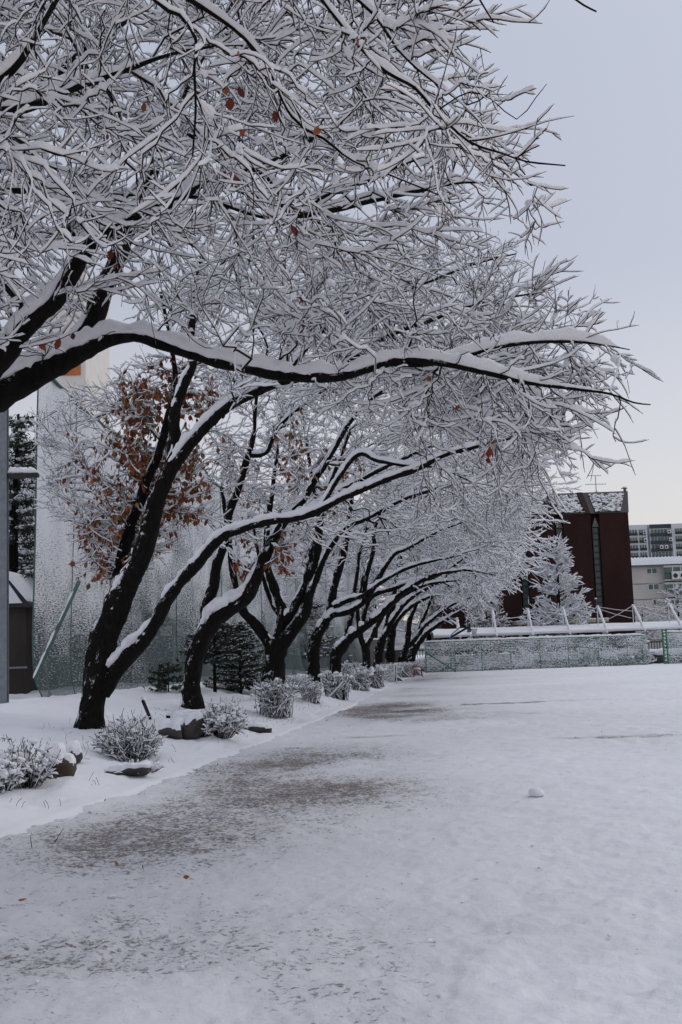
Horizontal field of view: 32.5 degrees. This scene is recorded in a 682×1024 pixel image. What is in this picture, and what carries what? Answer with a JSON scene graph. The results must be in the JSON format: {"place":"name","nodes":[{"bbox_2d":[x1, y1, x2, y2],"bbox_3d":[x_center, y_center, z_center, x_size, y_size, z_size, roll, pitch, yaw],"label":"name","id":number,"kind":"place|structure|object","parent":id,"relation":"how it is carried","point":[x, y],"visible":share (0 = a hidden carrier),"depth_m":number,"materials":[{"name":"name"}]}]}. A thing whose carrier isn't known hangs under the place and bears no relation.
{"place":"outdoors","nodes":[
{"label":"outdoors","id":0,"kind":"place"},
{"bbox_2d":[46,274,109,425],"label":"apartment tower","id":1,"kind":"structure","parent":0,"point":[95,367],"depth_m":154.98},
{"bbox_2d":[0,666,422,838],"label":"planting bed terrain","id":2,"kind":"structure","parent":0,"point":[31,714],"depth_m":20.18,"materials":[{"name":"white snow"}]},
{"bbox_2d":[0,745,27,793],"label":"snowy shrub","id":3,"kind":"object","parent":2,"relation":"on","point":[11,774],"visible":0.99,"depth_m":13.34,"materials":[{"name":"white snow"}]},
{"bbox_2d":[0,409,38,703],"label":"steel post","id":4,"kind":"object","parent":2,"relation":"on","point":[20,472],"visible":0.9,"depth_m":27.09,"materials":[{"name":"metal"}]},
{"bbox_2d":[9,447,34,567],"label":"bare tree","id":5,"kind":"object","parent":2,"relation":"on","point":[28,491],"visible":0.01,"depth_m":49.66,"materials":[{"name":"white plant"}]},
{"bbox_2d":[9,413,35,577],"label":"evergreen tree","id":6,"kind":"object","parent":2,"relation":"on","point":[19,512],"visible":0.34,"depth_m":38.71,"materials":[{"name":"green plant"}]},
{"bbox_2d":[9,571,37,693],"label":"shed","id":7,"kind":"structure","parent":2,"relation":"on","point":[21,679],"depth_m":35.84,"materials":[{"name":"metal"}]},
{"bbox_2d":[0,735,62,788],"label":"snowy shrub","id":8,"kind":"object","parent":2,"relation":"on","point":[39,771],"visible":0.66,"depth_m":13.87,"materials":[{"name":"white plant"}]},
{"bbox_2d":[33,580,80,679],"bbox_3d":[-7.183,2.964,29.639,1.383,2.497,0.110,5,-10,-44],"label":"brace pole","id":9,"kind":"object","parent":2,"relation":"on","point":[53,636],"visible":1,"depth_m":29.54,"materials":[{"name":"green metal"}]},
{"bbox_2d":[45,741,76,778],"bbox_3d":[-3.501,3.126,14.456,0.445,0.589,0.393,-2,-7,0],"label":"rock","id":10,"kind":"object","parent":2,"relation":"on","point":[67,767],"visible":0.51,"depth_m":14.36,"materials":[{"name":"brown stone"}]},
{"bbox_2d":[65,740,82,763],"bbox_3d":[-3.650,3.293,15.995,0.231,0.365,0.370,-2,-7,0],"label":"rock","id":11,"kind":"object","parent":2,"relation":"on","point":[73,747],"visible":0.59,"depth_m":15.88,"materials":[{"name":"stone"}]},
{"bbox_2d":[9,436,156,570],"bbox_3d":[-10.637,1.664,46.991,8.807,10.831,9.143,-5,-7,21],"label":"tree","id":12,"kind":"object","parent":2,"relation":"on","point":[33,518],"depth_m":46.45,"materials":[{"name":"white plant"}]},
{"bbox_2d":[103,762,151,775],"bbox_3d":[-2.859,3.457,15.705,0.666,0.201,0.354,-2,-7,0],"label":"rock","id":13,"kind":"object","parent":2,"relation":"on","point":[136,769],"visible":0.91,"depth_m":15.60,"materials":[{"name":"stone"}]},
{"bbox_2d":[89,709,168,761],"bbox_3d":[-3.196,3.365,17.596,1.133,0.808,1.097,-2,-7,0],"label":"snowy shrub","id":14,"kind":"object","parent":2,"relation":"on","point":[116,746],"visible":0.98,"depth_m":17.37,"materials":[{"name":"white plant"}]},
{"bbox_2d":[122,759,164,771],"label":"snowy shrub","id":15,"kind":"object","parent":2,"relation":"on","point":[156,766],"visible":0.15,"depth_m":16.19,"materials":[{"name":"white snow"}]},
{"bbox_2d":[141,696,151,718],"bbox_3d":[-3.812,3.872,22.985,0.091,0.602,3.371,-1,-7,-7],"label":"stake","id":16,"kind":"object","parent":2,"relation":"on","point":[146,706],"visible":0.97,"depth_m":22.33,"materials":[{"name":"black wood"}]},
{"bbox_2d":[143,662,183,692],"bbox_3d":[-5.053,4.972,34.679,1.607,1.112,1.496,-2,-7,0],"label":"evergreen bush","id":17,"kind":"object","parent":2,"relation":"on","point":[165,672],"visible":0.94,"depth_m":34.59,"materials":[{"name":"green plant"}]},
{"bbox_2d":[158,717,183,739],"bbox_3d":[-2.979,3.836,20.575,0.439,0.435,0.452,-2,-7,0],"label":"rock","id":18,"kind":"object","parent":2,"relation":"on","point":[172,729],"visible":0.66,"depth_m":20.44,"materials":[{"name":"stone"}]},
{"bbox_2d":[166,709,201,717],"bbox_3d":[-3.301,4.253,24.445,0.790,0.278,0.230,-2,-7,0],"label":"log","id":19,"kind":"object","parent":2,"relation":"on","point":[185,711],"visible":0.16,"depth_m":24.40,"materials":[{"name":"wood"}]},
{"bbox_2d":[170,711,205,739],"bbox_3d":[-2.706,3.875,20.862,0.713,0.655,0.574,1,-8,-24],"label":"rock","id":20,"kind":"object","parent":2,"relation":"on","point":[192,725],"visible":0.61,"depth_m":20.67,"materials":[{"name":"stone"}]},
{"bbox_2d":[32,379,362,696],"bbox_3d":[-2.901,3.762,57.659,1.097,8.989,57.244,-3,-7,9],"label":"safety net","id":21,"kind":"object","parent":2,"relation":"on","point":[54,583],"visible":0.22,"depth_m":36.09,"materials":[{"name":"grey fabric"}]},
{"bbox_2d":[175,621,248,691],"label":"pine tree","id":22,"kind":"object","parent":2,"relation":"on","point":[218,641],"visible":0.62,"depth_m":35.62,"materials":[{"name":"green plant"}]},
{"bbox_2d":[200,695,248,738],"bbox_3d":[-2.147,3.700,21.089,1.002,0.758,1.095,-2,-7,0],"label":"snowy shrub","id":23,"kind":"object","parent":2,"relation":"on","point":[222,722],"visible":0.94,"depth_m":20.89,"materials":[{"name":"white plant"}]},
{"bbox_2d":[202,621,264,693],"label":"yew tree","id":24,"kind":"object","parent":2,"relation":"on","point":[236,681],"visible":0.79,"depth_m":37.55,"materials":[{"name":"green plant"}]},
{"bbox_2d":[242,722,272,732],"bbox_3d":[-1.746,4.440,24.025,0.679,0.248,0.304,-2,-7,0],"label":"rock","id":25,"kind":"object","parent":2,"relation":"on","point":[257,727],"visible":0.85,"depth_m":23.93,"materials":[{"name":"stone"}]},
{"bbox_2d":[236,481,312,606],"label":"bare tree","id":26,"kind":"object","parent":2,"relation":"on","point":[296,565],"visible":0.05,"depth_m":57.93,"materials":[{"name":"white plant"}]},
{"bbox_2d":[249,676,300,718],"bbox_3d":[-1.555,4.423,28.093,1.249,1.028,1.102,-2,-7,0],"label":"clipped hedge","id":27,"kind":"object","parent":2,"relation":"on","point":[274,698],"visible":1,"depth_m":27.84,"materials":[{"name":"white plant"}]},
{"bbox_2d":[0,0,596,303],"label":"cherry tree","id":28,"kind":"object","parent":2,"relation":"on","point":[56,91],"visible":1,"depth_m":6.77,"materials":[{"name":"white plant"}]},
{"bbox_2d":[285,674,313,692],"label":"clipped hedge","id":29,"kind":"object","parent":2,"relation":"on","point":[303,679],"visible":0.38,"depth_m":37.26,"materials":[{"name":"white plant"}]},
{"bbox_2d":[240,478,368,605],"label":"bare tree","id":30,"kind":"object","parent":2,"relation":"on","point":[326,580],"visible":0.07,"depth_m":69.13,"materials":[{"name":"white plant"}]},
{"bbox_2d":[299,681,322,703],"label":"clipped hedge","id":31,"kind":"object","parent":2,"relation":"on","point":[311,692],"visible":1,"depth_m":34.47,"materials":[{"name":"white plant"}]},
{"bbox_2d":[26,198,608,729],"bbox_3d":[-0.963,-1.482,22.326,11.142,11.128,6.518,-2,-7,0],"label":"cherry tree","id":32,"kind":"object","parent":2,"relation":"on","point":[108,662],"visible":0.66,"depth_m":22.11,"materials":[{"name":"white plant"}]},
{"bbox_2d":[302,590,340,659],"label":"evergreen tree","id":33,"kind":"object","parent":2,"relation":"on","point":[316,605],"visible":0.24,"depth_m":65.53,"materials":[{"name":"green plant"}]},
{"bbox_2d":[0,0,662,519],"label":"cherry tree","id":34,"kind":"object","parent":2,"relation":"on","point":[92,332],"visible":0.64,"depth_m":10.34,"materials":[{"name":"white plant"}]},
{"bbox_2d":[318,671,353,699],"bbox_3d":[-0.150,5.687,38.371,1.204,0.940,1.537,-2,-7,0],"label":"clipped hedge","id":35,"kind":"object","parent":2,"relation":"on","point":[336,685],"visible":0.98,"depth_m":38.00,"materials":[{"name":"white plant"}]},
{"bbox_2d":[341,655,366,674],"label":"clipped hedge","id":36,"kind":"object","parent":2,"relation":"on","point":[349,666],"visible":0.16,"depth_m":50.36,"materials":[{"name":"white plant"}]},
{"bbox_2d":[346,668,373,690],"bbox_3d":[0.763,6.810,47.583,1.168,0.956,1.624,-2,-7,0],"label":"clipped hedge","id":37,"kind":"object","parent":2,"relation":"on","point":[359,680],"visible":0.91,"depth_m":47.11,"materials":[{"name":"white plant"}]},
{"bbox_2d":[326,518,399,621],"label":"bare tree","id":38,"kind":"object","parent":2,"relation":"on","point":[372,577],"visible":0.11,"depth_m":82.92,"materials":[{"name":"white plant"}]},
{"bbox_2d":[180,287,562,709],"bbox_3d":[0.973,-0.873,30.273,10.169,11.647,5.821,-2,-7,0],"label":"cherry tree","id":39,"kind":"object","parent":2,"relation":"on","point":[216,612],"visible":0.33,"depth_m":28.80,"materials":[{"name":"white plant"}]},
{"bbox_2d":[361,665,386,686],"bbox_3d":[1.442,7.265,51.740,1.256,0.964,1.527,-2,-7,0],"label":"clipped hedge","id":40,"kind":"object","parent":2,"relation":"on","point":[377,678],"visible":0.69,"depth_m":51.28,"materials":[{"name":"white plant"}]},
{"bbox_2d":[364,638,386,666],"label":"garden wall","id":41,"kind":"structure","parent":2,"relation":"on","point":[372,647],"depth_m":90.83,"materials":[{"name":"grey concrete"}]},
{"bbox_2d":[380,664,396,683],"bbox_3d":[2.251,7.690,55.690,0.874,1.014,0.480,-2,-7,0],"label":"white hurdle","id":42,"kind":"object","parent":2,"relation":"on","point":[390,674],"visible":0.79,"depth_m":55.61,"materials":[{"name":"paint"}]},
{"bbox_2d":[353,544,426,637],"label":"bare tree","id":43,"kind":"object","parent":2,"relation":"on","point":[380,597],"visible":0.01,"depth_m":101.36,"materials":[{"name":"white plant"}]},
{"bbox_2d":[375,662,405,681],"bbox_3d":[2.591,8.462,61.880,1.720,0.990,1.787,-2,-7,0],"label":"clipped hedge","id":44,"kind":"object","parent":2,"relation":"on","point":[400,667],"visible":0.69,"depth_m":61.33,"materials":[{"name":"white plant"}]},
{"bbox_2d":[374,648,408,663],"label":"wall","id":45,"kind":"structure","parent":2,"relation":"on","point":[398,651],"depth_m":91.30,"materials":[{"name":"grey concrete"}]},
{"bbox_2d":[214,397,584,684],"bbox_3d":[1.897,0.463,35.902,11.965,9.830,6.401,-2,-7,0],"label":"cherry tree","id":46,"kind":"object","parent":2,"relation":"on","point":[278,643],"visible":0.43,"depth_m":34.05,"materials":[{"name":"white plant"}]},
{"bbox_2d":[396,661,413,676],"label":"clipped hedge","id":47,"kind":"object","parent":2,"relation":"on","point":[408,668],"visible":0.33,"depth_m":71.25,"materials":[{"name":"white plant"}]},
{"bbox_2d":[411,660,423,674],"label":"clipped hedge","id":48,"kind":"object","parent":2,"relation":"on","point":[420,663],"visible":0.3,"depth_m":77.37,"materials":[{"name":"plant"}]},
{"bbox_2d":[307,442,561,682],"bbox_3d":[3.442,1.384,42.942,9.540,9.625,6.432,-2,-7,0],"label":"cherry tree","id":49,"kind":"object","parent":2,"relation":"on","point":[335,608],"visible":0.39,"depth_m":41.01,"materials":[{"name":"white plant"}]},
{"bbox_2d":[329,484,542,673],"bbox_3d":[4.047,2.533,48.784,9.598,8.596,6.843,-2,-7,0],"label":"cherry tree","id":50,"kind":"object","parent":2,"relation":"on","point":[340,647],"visible":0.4,"depth_m":47.11,"materials":[{"name":"white plant"}]},
{"bbox_2d":[401,584,485,662],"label":"cherry tree","id":51,"kind":"object","parent":2,"relation":"on","point":[415,646],"visible":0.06,"depth_m":81.52,"materials":[{"name":"white plant"}]},
{"bbox_2d":[381,528,517,662],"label":"cherry tree","id":52,"kind":"object","parent":2,"relation":"on","point":[403,653],"visible":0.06,"depth_m":75.65,"materials":[{"name":"white plant"}]},
{"bbox_2d":[356,491,548,667],"bbox_3d":[5.806,3.151,58.901,10.319,9.446,7.144,-2,-7,0],"label":"cherry tree","id":53,"kind":"object","parent":2,"relation":"on","point":[365,644],"visible":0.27,"depth_m":57.19,"materials":[{"name":"white plant"}]},
{"bbox_2d":[371,512,536,663],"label":"cherry tree","id":54,"kind":"object","parent":2,"relation":"on","point":[390,656],"visible":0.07,"depth_m":69.54,"materials":[{"name":"white plant"}]},
{"bbox_2d":[373,514,545,666],"bbox_3d":[6.410,3.796,64.984,10.322,9.834,7.059,-2,-7,0],"label":"cherry tree","id":55,"kind":"object","parent":2,"relation":"on","point":[390,618],"visible":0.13,"depth_m":62.77,"materials":[{"name":"white plant"}]},
{"bbox_2d":[0,655,681,1023],"bbox_3d":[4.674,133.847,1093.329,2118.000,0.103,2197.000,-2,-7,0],"label":"ground","id":56,"kind":"structure","parent":0,"point":[518,937],"depth_m":8.57,"materials":[{"name":"white snow"}]},
{"bbox_2d":[5,698,677,982],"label":"snow clods","id":57,"kind":"object","parent":56,"relation":"on","point":[112,896],"visible":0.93,"depth_m":8.47,"materials":[{"name":"white snow"}]},
{"bbox_2d":[396,552,436,655],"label":"bare tree","id":58,"kind":"object","parent":56,"relation":"on","point":[429,637],"visible":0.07,"depth_m":111.12,"materials":[{"name":"white plant"}]},
{"bbox_2d":[413,666,422,676],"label":"garden chair","id":59,"kind":"object","parent":56,"relation":"on","point":[417,669],"visible":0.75,"depth_m":72.96,"materials":[{"name":"red plastic"}]},
{"bbox_2d":[418,652,445,671],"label":"snowy shrub","id":60,"kind":"object","parent":56,"relation":"on","point":[424,668],"visible":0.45,"depth_m":87.47,"materials":[{"name":"white plant"}]},
{"bbox_2d":[449,618,476,670],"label":"basketball hoop","id":61,"kind":"object","parent":56,"relation":"on","point":[469,629],"visible":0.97,"depth_m":86.86,"materials":[{"name":"metal"}]},
{"bbox_2d":[456,648,485,669],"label":"snowy shrub","id":62,"kind":"object","parent":56,"relation":"on","point":[467,658],"visible":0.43,"depth_m":87.96,"materials":[{"name":"white plant"}]},
{"bbox_2d":[465,594,513,652],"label":"bare tree","id":63,"kind":"object","parent":56,"relation":"on","point":[487,621],"visible":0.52,"depth_m":102.13,"materials":[{"name":"white plant"}]},
{"bbox_2d":[477,644,509,669],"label":"snowy shrub","id":64,"kind":"object","parent":56,"relation":"on","point":[493,655],"visible":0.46,"depth_m":87.39,"materials":[{"name":"white plant"}]},
{"bbox_2d":[508,651,541,667],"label":"snowy shrub","id":65,"kind":"object","parent":56,"relation":"on","point":[526,662],"visible":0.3,"depth_m":88.08,"materials":[{"name":"white plant"}]},
{"bbox_2d":[429,486,636,655],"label":"brick building","id":66,"kind":"structure","parent":56,"relation":"on","point":[596,533],"depth_m":105.20,"materials":[{"name":"brick"}]},
{"bbox_2d":[520,531,529,620],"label":"window","id":67,"kind":"structure","parent":66,"relation":"in","point":[525,583],"depth_m":105.21,"materials":[{"name":"glass"}]},
{"bbox_2d":[555,528,565,602],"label":"window","id":68,"kind":"structure","parent":66,"relation":"in","point":[557,531],"depth_m":105.75,"materials":[{"name":"glass"}]},
{"bbox_2d":[591,527,603,617],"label":"window","id":69,"kind":"structure","parent":66,"relation":"in","point":[595,531],"depth_m":105.44,"materials":[{"name":"glass"}]},
{"bbox_2d":[528,787,543,796],"bbox_3d":[2.105,3.016,12.601,0.173,0.106,0.150,-2,-7,0],"label":"snowball","id":70,"kind":"object","parent":56,"relation":"on","point":[535,792],"visible":1,"depth_m":12.55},
{"bbox_2d":[424,633,648,672],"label":"fence","id":71,"kind":"object","parent":56,"relation":"on","point":[532,641],"visible":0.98,"depth_m":86.26,"materials":[{"name":"metal"}]},
{"bbox_2d":[528,622,559,652],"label":"snowy shrub","id":72,"kind":"object","parent":56,"relation":"on","point":[545,640],"visible":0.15,"depth_m":94.94,"materials":[{"name":"white plant"}]},
{"bbox_2d":[409,638,681,658],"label":"railing","id":73,"kind":"object","parent":56,"relation":"on","point":[610,642],"visible":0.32,"depth_m":93.28,"materials":[{"name":"metal"}]},
{"bbox_2d":[416,648,681,671],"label":"retaining wall","id":74,"kind":"structure","parent":56,"relation":"on","point":[658,654],"depth_m":89.79,"materials":[{"name":"stone"}]},
{"bbox_2d":[538,644,570,667],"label":"snowy shrub","id":75,"kind":"object","parent":56,"relation":"on","point":[556,663],"visible":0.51,"depth_m":87.48,"materials":[{"name":"white plant"}]},
{"bbox_2d":[518,532,594,651],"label":"snowy larch","id":76,"kind":"object","parent":56,"relation":"on","point":[565,579],"visible":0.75,"depth_m":96.45,"materials":[{"name":"white snow"}]},
{"bbox_2d":[431,603,681,655],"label":"covered walkway","id":77,"kind":"structure","parent":56,"relation":"on","point":[640,625],"depth_m":92.01,"materials":[{"name":"metal"}]},
{"bbox_2d":[512,618,608,650],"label":"entrance canopy","id":78,"kind":"object","parent":56,"relation":"on","point":[589,620],"visible":0.37,"depth_m":101.12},
{"bbox_2d":[567,641,599,666],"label":"snowy shrub","id":79,"kind":"object","parent":56,"relation":"on","point":[584,654],"visible":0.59,"depth_m":88.08,"materials":[{"name":"white plant"}]},
{"bbox_2d":[594,598,598,639],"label":"lamp pole","id":80,"kind":"object","parent":56,"relation":"on","point":[596,613],"visible":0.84,"depth_m":98.56,"materials":[{"name":"metal"}]},
{"bbox_2d":[602,645,633,665],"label":"snowy shrub","id":81,"kind":"object","parent":56,"relation":"on","point":[619,659],"visible":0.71,"depth_m":87.42,"materials":[{"name":"white plant"}]},
{"bbox_2d":[626,638,656,663],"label":"snowy shrub","id":82,"kind":"object","parent":56,"relation":"on","point":[651,656],"visible":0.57,"depth_m":88.09,"materials":[{"name":"white plant"}]},
{"bbox_2d":[634,602,661,644],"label":"bare tree","id":83,"kind":"object","parent":56,"relation":"on","point":[648,620],"visible":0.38,"depth_m":111.07,"materials":[{"name":"white plant"}]},
{"bbox_2d":[629,523,681,557],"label":"apartment block","id":84,"kind":"structure","parent":56,"relation":"on","point":[657,535],"depth_m":260.87,"materials":[{"name":"white paint"}]},
{"bbox_2d":[629,530,637,535],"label":"window","id":85,"kind":"structure","parent":84,"relation":"in","point":[631,532],"depth_m":260.84,"materials":[{"name":"grey glass"}]},
{"bbox_2d":[630,537,637,543],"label":"window","id":86,"kind":"structure","parent":84,"relation":"in","point":[633,540],"depth_m":260.72,"materials":[{"name":"grey glass"}]},
{"bbox_2d":[630,545,638,550],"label":"window","id":87,"kind":"structure","parent":84,"relation":"in","point":[632,547],"depth_m":260.21,"materials":[{"name":"grey glass"}]},
{"bbox_2d":[631,552,638,557],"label":"window","id":88,"kind":"structure","parent":84,"relation":"in","point":[634,554],"depth_m":260.34,"materials":[{"name":"grey glass"}]},
{"bbox_2d":[638,529,645,535],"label":"window","id":89,"kind":"structure","parent":84,"relation":"in","point":[640,531],"depth_m":260.94,"materials":[{"name":"grey glass"}]},
{"bbox_2d":[639,537,646,542],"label":"window","id":90,"kind":"structure","parent":84,"relation":"in","point":[641,539],"depth_m":260.72,"materials":[{"name":"grey glass"}]},
{"bbox_2d":[639,544,646,550],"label":"window","id":91,"kind":"structure","parent":84,"relation":"in","point":[642,547],"depth_m":260.53,"materials":[{"name":"grey glass"}]},
{"bbox_2d":[640,552,647,557],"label":"window","id":92,"kind":"structure","parent":84,"relation":"in","point":[642,554],"depth_m":260.34,"materials":[{"name":"grey glass"}]},
{"bbox_2d":[650,529,671,536],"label":"window","id":93,"kind":"structure","parent":84,"relation":"in","point":[653,532],"depth_m":261.32,"materials":[{"name":"grey glass"}]},
{"bbox_2d":[651,536,671,543],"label":"window","id":94,"kind":"structure","parent":84,"relation":"in","point":[662,539],"depth_m":261.16,"materials":[{"name":"grey glass"}]},
{"bbox_2d":[651,544,672,551],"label":"window","id":95,"kind":"structure","parent":84,"relation":"in","point":[654,547],"depth_m":260.78,"materials":[{"name":"grey glass"}]},
{"bbox_2d":[652,551,672,556],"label":"window","id":96,"kind":"structure","parent":84,"relation":"in","point":[668,553],"depth_m":260.84,"materials":[{"name":"grey glass"}]},
{"bbox_2d":[674,528,681,534],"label":"window","id":97,"kind":"structure","parent":84,"relation":"in","point":[677,530],"depth_m":260.97,"materials":[{"name":"grey glass"}]},
{"bbox_2d":[675,536,681,541],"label":"window","id":98,"kind":"structure","parent":84,"relation":"in","point":[677,538],"depth_m":260.72,"materials":[{"name":"grey glass"}]},
{"bbox_2d":[675,543,681,549],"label":"window","id":99,"kind":"structure","parent":84,"relation":"in","point":[678,545],"depth_m":260.53,"materials":[{"name":"grey glass"}]},
{"bbox_2d":[631,556,681,648],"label":"apartment block","id":100,"kind":"structure","parent":56,"relation":"on","point":[651,576],"depth_m":149.66,"materials":[{"name":"beige concrete"}]},
{"bbox_2d":[646,568,656,573],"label":"window","id":101,"kind":"structure","parent":100,"relation":"in","point":[648,570],"depth_m":149.90,"materials":[{"name":"grey glass"}]},
{"bbox_2d":[648,584,658,589],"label":"window","id":102,"kind":"structure","parent":100,"relation":"in","point":[650,586],"depth_m":149.64,"materials":[{"name":"grey glass"}]},
{"bbox_2d":[672,571,679,578],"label":"air conditioner","id":103,"kind":"object","parent":100,"relation":"attached to","point":[675,575],"visible":1,"depth_m":148.28,"materials":[{"name":"white paint"}]},
{"bbox_2d":[648,583,681,646],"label":"bare tree","id":104,"kind":"object","parent":56,"relation":"on","point":[663,617],"visible":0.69,"depth_m":109.48,"materials":[{"name":"white plant"}]},
{"bbox_2d":[661,629,681,663],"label":"fence","id":105,"kind":"object","parent":56,"relation":"on","point":[666,656],"visible":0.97,"depth_m":87.08,"materials":[{"name":"green paint"}]},
{"bbox_2d":[0,0,681,624],"label":"sky","id":106,"kind":"structure","parent":0,"point":[616,69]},
{"bbox_2d":[363,614,430,654],"bbox_3d":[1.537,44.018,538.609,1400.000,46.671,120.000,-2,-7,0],"label":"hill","id":107,"kind":"structure","parent":0,"point":[400,639],"depth_m":537.88,"materials":[{"name":"white snow"}]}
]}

